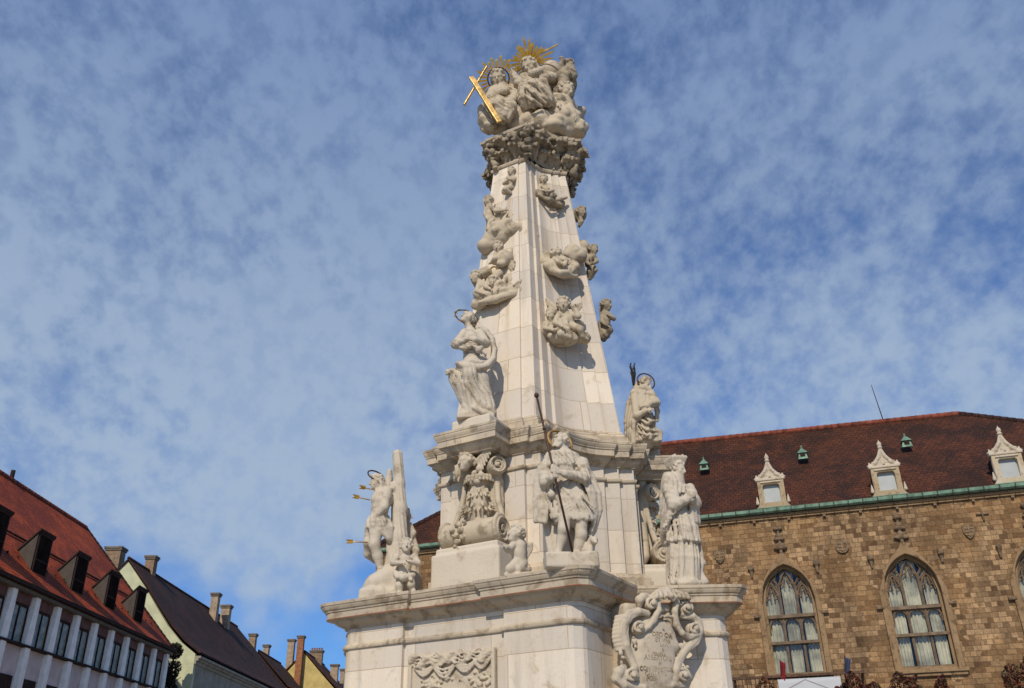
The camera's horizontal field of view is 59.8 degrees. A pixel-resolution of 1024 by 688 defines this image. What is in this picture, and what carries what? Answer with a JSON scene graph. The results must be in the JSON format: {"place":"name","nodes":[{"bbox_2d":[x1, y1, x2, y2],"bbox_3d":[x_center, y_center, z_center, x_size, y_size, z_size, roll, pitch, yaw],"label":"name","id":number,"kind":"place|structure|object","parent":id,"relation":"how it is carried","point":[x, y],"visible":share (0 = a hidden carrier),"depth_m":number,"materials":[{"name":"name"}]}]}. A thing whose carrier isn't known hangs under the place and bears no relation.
{"place":"outdoors","nodes":[
{"label":"outdoors","id":0,"kind":"place"},
{"bbox_2d":[0,470,175,687],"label":"office building","id":1,"kind":"structure","parent":0,"point":[74,613],"depth_m":44.25,"materials":[{"name":"red paint"}]},
{"bbox_2d":[0,583,8,616],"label":"window","id":2,"kind":"structure","parent":1,"relation":"in","point":[3,588],"depth_m":36.99,"materials":[{"name":"brown glass"}]},
{"bbox_2d":[0,673,12,687],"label":"window","id":3,"kind":"structure","parent":1,"relation":"in","point":[5,679],"depth_m":37.12,"materials":[{"name":"brown glass"}]},
{"bbox_2d":[7,591,31,642],"bbox_3d":[-21.161,11.682,38.106,0.098,2.010,1.425,-1,-27,0],"label":"window","id":4,"kind":"structure","parent":1,"relation":"in","point":[19,616],"depth_m":38.27,"materials":[{"name":"grey glass"}]},
{"bbox_2d":[22,679,35,687],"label":"window","id":5,"kind":"structure","parent":1,"relation":"in","point":[26,683],"depth_m":38.87,"materials":[{"name":"brown glass"}]},
{"bbox_2d":[31,600,53,649],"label":"window","id":6,"kind":"structure","parent":1,"relation":"in","point":[46,609],"depth_m":40.09,"materials":[{"name":"grey glass"}]},
{"bbox_2d":[53,609,73,656],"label":"window","id":7,"kind":"structure","parent":1,"relation":"in","point":[66,618],"depth_m":41.91,"materials":[{"name":"grey glass"}]},
{"bbox_2d":[73,618,91,662],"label":"window","id":8,"kind":"structure","parent":1,"relation":"in","point":[85,625],"depth_m":43.74,"materials":[{"name":"grey glass"}]},
{"bbox_2d":[91,625,108,668],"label":"window","id":9,"kind":"structure","parent":1,"relation":"in","point":[102,633],"depth_m":45.57,"materials":[{"name":"grey glass"}]},
{"bbox_2d":[108,632,123,673],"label":"window","id":10,"kind":"structure","parent":1,"relation":"in","point":[118,638],"depth_m":47.38,"materials":[{"name":"grey glass"}]},
{"bbox_2d":[124,639,137,678],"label":"window","id":11,"kind":"structure","parent":1,"relation":"in","point":[133,644],"depth_m":49.20,"materials":[{"name":"grey glass"}]},
{"bbox_2d":[138,645,151,682],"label":"window","id":12,"kind":"structure","parent":1,"relation":"in","point":[147,650],"depth_m":51.04,"materials":[{"name":"grey glass"}]},
{"bbox_2d":[152,650,163,687],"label":"window","id":13,"kind":"structure","parent":1,"relation":"in","point":[157,670],"depth_m":52.86,"materials":[{"name":"grey glass"}]},
{"bbox_2d":[104,546,284,687],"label":"gabled house","id":14,"kind":"structure","parent":0,"point":[219,651],"depth_m":65.33,"materials":[{"name":"black paint"}]},
{"bbox_2d":[248,633,301,687],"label":"house","id":15,"kind":"structure","parent":0,"point":[276,667],"depth_m":91.33,"materials":[{"name":"brown tile"}]},
{"bbox_2d":[278,635,344,687],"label":"yellow house","id":16,"kind":"structure","parent":0,"point":[305,669],"depth_m":98.02,"materials":[{"name":"paint"}]},
{"bbox_2d":[407,508,422,589],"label":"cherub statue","id":17,"kind":"object","parent":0,"point":[412,533],"visible":0.23,"depth_m":11.55,"materials":[{"name":"stone"}]},
{"bbox_2d":[0,0,1023,681],"label":"sky","id":18,"kind":"structure","parent":0,"point":[239,252],"materials":[{"name":"blue"}]},
{"bbox_2d":[320,121,746,687],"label":"plague column","id":19,"kind":"structure","parent":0,"point":[624,615],"depth_m":11.10,"materials":[{"name":"stone"}]},
{"bbox_2d":[347,449,408,597],"bbox_3d":[-1.695,2.305,11.505,0.810,2.079,0.464,-1,-27,0],"label":"saint statue","id":20,"kind":"object","parent":19,"relation":"on","point":[392,531],"visible":0.86,"depth_m":11.39,"materials":[{"name":"stone"}]},
{"bbox_2d":[390,537,420,592],"bbox_3d":[-1.310,2.749,10.954,0.390,0.767,0.291,-1,-27,0],"label":"cherub statue","id":21,"kind":"object","parent":19,"relation":"on","point":[405,563],"visible":0.83,"depth_m":10.93,"materials":[{"name":"stone"}]},
{"bbox_2d":[445,309,497,420],"bbox_3d":[-0.556,0.248,12.341,0.719,1.826,0.557,-1,-27,0],"label":"saint statue","id":22,"kind":"object","parent":19,"relation":"on","point":[468,377],"visible":0.95,"depth_m":12.12,"materials":[{"name":"stone"}]},
{"bbox_2d":[469,260,521,309],"bbox_3d":[-0.217,-0.924,13.579,0.898,0.839,0.397,-1,-27,0],"label":"cherub group","id":23,"kind":"object","parent":19,"relation":"attached to","point":[494,288],"visible":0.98,"depth_m":13.44,"materials":[{"name":"stone"}]},
{"bbox_2d":[488,240,513,266],"bbox_3d":[-0.150,-1.380,13.817,0.451,0.491,0.266,-1,-27,0],"label":"cherub group","id":24,"kind":"object","parent":19,"relation":"attached to","point":[502,258],"visible":0.93,"depth_m":13.70,"materials":[{"name":"stone"}]},
{"bbox_2d":[477,195,538,254],"bbox_3d":[-0.067,-1.977,14.333,1.000,1.136,0.447,-1,-27,0],"label":"cherub group","id":25,"kind":"object","parent":19,"relation":"attached to","point":[499,228],"visible":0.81,"depth_m":14.10,"materials":[{"name":"stone"}]},
{"bbox_2d":[501,166,516,194],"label":"cherub group","id":26,"kind":"object","parent":19,"relation":"attached to","point":[510,178],"visible":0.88,"depth_m":14.64,"materials":[{"name":"stone"}]},
{"bbox_2d":[502,524,532,576],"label":"cherub statue","id":27,"kind":"object","parent":19,"relation":"on","point":[519,548],"visible":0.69,"depth_m":10.09,"materials":[{"name":"stone"}]},
{"bbox_2d":[486,99,588,138],"bbox_3d":[0.431,-3.966,15.966,1.891,1.527,1.341,-1,-27,0],"label":"cloud base","id":28,"kind":"object","parent":19,"relation":"on","point":[554,120],"visible":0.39,"depth_m":15.30,"materials":[{"name":"stone"}]},
{"bbox_2d":[477,55,519,133],"bbox_3d":[-0.231,-4.362,15.613,0.833,1.581,0.692,-1,-27,0],"label":"seated statue","id":29,"kind":"object","parent":28,"relation":"on","point":[501,93],"visible":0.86,"depth_m":15.51,"materials":[{"name":"stone"}]},
{"bbox_2d":[463,65,501,123],"bbox_3d":[-0.510,-4.299,15.329,0.665,1.374,0.120,-3,-28,3],"label":"cross","id":30,"kind":"object","parent":29,"relation":"attached to","point":[485,99],"visible":1,"depth_m":15.27,"materials":[{"name":"gold metal"}]},
{"bbox_2d":[504,37,557,109],"bbox_3d":[0.308,-4.716,15.962,1.068,1.943,0.903,-15,-30,24],"label":"seated statue","id":31,"kind":"object","parent":28,"relation":"on","point":[533,81],"visible":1,"depth_m":15.64,"materials":[{"name":"stone"}]},
{"bbox_2d":[541,60,561,90],"bbox_3d":[0.721,-4.850,16.078,0.429,0.573,0.390,21,-35,-36],"label":"stone globe","id":32,"kind":"object","parent":28,"relation":"on","point":[553,66],"visible":0.42,"depth_m":15.94,"materials":[{"name":"beige stone"}]},
{"bbox_2d":[552,56,577,98],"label":"angel statue","id":33,"kind":"object","parent":28,"relation":"on","point":[567,72],"visible":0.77,"depth_m":15.94,"materials":[{"name":"stone"}]},
{"bbox_2d":[553,81,584,121],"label":"cherub statue","id":34,"kind":"object","parent":28,"relation":"on","point":[564,95],"visible":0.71,"depth_m":15.54,"materials":[{"name":"stone"}]},
{"bbox_2d":[535,174,567,208],"bbox_3d":[0.630,-2.535,14.810,0.591,0.660,0.404,-1,-27,0],"label":"cherub group","id":35,"kind":"object","parent":19,"relation":"attached to","point":[545,193],"visible":0.98,"depth_m":14.67,"materials":[{"name":"stone"}]},
{"bbox_2d":[540,244,586,279],"bbox_3d":[0.773,-1.282,13.936,0.841,0.752,0.493,-1,-27,0],"label":"cherub group","id":36,"kind":"object","parent":19,"relation":"attached to","point":[558,264],"visible":0.94,"depth_m":13.82,"materials":[{"name":"stone"}]},
{"bbox_2d":[541,295,590,347],"bbox_3d":[0.787,-0.374,13.221,0.748,0.854,0.495,-1,-27,0],"label":"cherub group","id":37,"kind":"object","parent":19,"relation":"attached to","point":[562,327],"visible":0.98,"depth_m":13.06,"materials":[{"name":"stone"}]},
{"bbox_2d":[532,429,602,569],"bbox_3d":[0.631,1.745,10.153,0.800,1.731,0.582,-1,-27,0],"label":"saint statue","id":38,"kind":"object","parent":19,"relation":"on","point":[569,469],"visible":0.91,"depth_m":10.03,"materials":[{"name":"stone"}]},
{"bbox_2d":[534,392,572,551],"bbox_3d":[0.461,1.419,10.057,0.381,1.882,0.059,4,-28,-10],"label":"staff","id":39,"kind":"object","parent":38,"relation":"attached to","point":[536,395],"visible":1,"depth_m":10.07,"materials":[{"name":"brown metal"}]},
{"bbox_2d":[573,206,586,227],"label":"cherub group","id":40,"kind":"object","parent":19,"relation":"attached to","point":[580,214],"visible":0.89,"depth_m":15.07,"materials":[{"name":"stone"}]},
{"bbox_2d":[580,240,598,280],"bbox_3d":[1.222,-1.391,14.583,0.399,0.768,0.390,-1,-27,0],"label":"cherub group","id":41,"kind":"object","parent":19,"relation":"attached to","point":[592,260],"visible":0.73,"depth_m":14.52,"materials":[{"name":"stone"}]},
{"bbox_2d":[598,298,615,341],"bbox_3d":[1.465,-0.387,14.018,0.255,0.741,0.357,17,-32,-31],"label":"cherub group","id":42,"kind":"object","parent":19,"relation":"attached to","point":[605,328],"visible":0.95,"depth_m":13.95,"materials":[{"name":"stone"}]},
{"bbox_2d":[624,363,662,449],"bbox_3d":[1.881,0.879,12.955,0.537,1.414,0.563,-1,-27,0],"label":"saint statue","id":43,"kind":"object","parent":19,"relation":"attached to","point":[640,418],"visible":0.95,"depth_m":12.74,"materials":[{"name":"stone"}]},
{"bbox_2d":[659,454,708,584],"bbox_3d":[2.102,2.191,11.041,0.544,1.749,0.458,-1,-27,0],"label":"saint statue","id":44,"kind":"object","parent":19,"relation":"on","point":[680,502],"visible":0.98,"depth_m":10.92,"materials":[{"name":"stone"}]},
{"label":"square paving","id":45,"kind":"structure","parent":0,"visible":0},
{"bbox_2d":[165,642,183,687],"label":"clipped tree","id":46,"kind":"object","parent":45,"relation":"on","point":[175,665],"visible":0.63,"depth_m":56.22,"materials":[{"name":"green plant"}]},
{"bbox_2d":[376,385,1023,687],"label":"town hall","id":47,"kind":"structure","parent":45,"relation":"on","point":[880,551],"depth_m":39.37,"materials":[{"name":"stone"}]},
{"bbox_2d":[756,675,774,687],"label":"creeper","id":48,"kind":"object","parent":47,"relation":"attached to","point":[763,678],"visible":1,"depth_m":37.10,"materials":[{"name":"brown plant"}]},
{"bbox_2d":[779,659,785,680],"bbox_3d":[11.267,13.903,37.068,0.180,1.458,0.534,7,-29,-16],"label":"flag","id":49,"kind":"object","parent":47,"relation":"attached to","point":[782,669],"visible":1,"depth_m":37.16,"materials":[{"name":"red fabric"}]},
{"bbox_2d":[747,527,832,678],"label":"window","id":50,"kind":"structure","parent":47,"relation":"in","point":[792,623],"depth_m":39.22,"materials":[{"name":"stone"}]},
{"bbox_2d":[777,676,841,687],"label":"cloth banner","id":51,"kind":"object","parent":47,"relation":"hanging from","point":[824,682],"visible":1,"depth_m":36.62,"materials":[{"name":"white fabric"}]},
{"bbox_2d":[844,655,850,679],"bbox_3d":[13.688,13.506,36.389,0.161,1.458,0.591,14,-31,-27],"label":"flag","id":52,"kind":"object","parent":47,"relation":"attached to","point":[847,661],"visible":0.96,"depth_m":36.48,"materials":[{"name":"blue fabric"}]},
{"bbox_2d":[834,670,918,687],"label":"creeper","id":53,"kind":"object","parent":47,"relation":"attached to","point":[906,681],"visible":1,"depth_m":35.75,"materials":[{"name":"brown plant"}]},
{"bbox_2d":[867,515,969,677],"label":"window","id":54,"kind":"structure","parent":47,"relation":"in","point":[922,632],"depth_m":37.75,"materials":[{"name":"stone"}]},
{"bbox_2d":[915,674,948,687],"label":"creeper","id":55,"kind":"object","parent":47,"relation":"attached to","point":[942,678],"visible":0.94,"depth_m":36.05,"materials":[{"name":"brown plant"}]},
{"bbox_2d":[995,503,1023,632],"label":"window","id":56,"kind":"structure","parent":47,"relation":"in","point":[1017,575],"depth_m":37.11,"materials":[{"name":"stone"}]},
{"bbox_2d":[1001,657,1023,687],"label":"creeper","id":57,"kind":"object","parent":47,"relation":"attached to","point":[1014,676],"visible":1,"depth_m":35.37,"materials":[{"name":"brown plant"}]}
]}

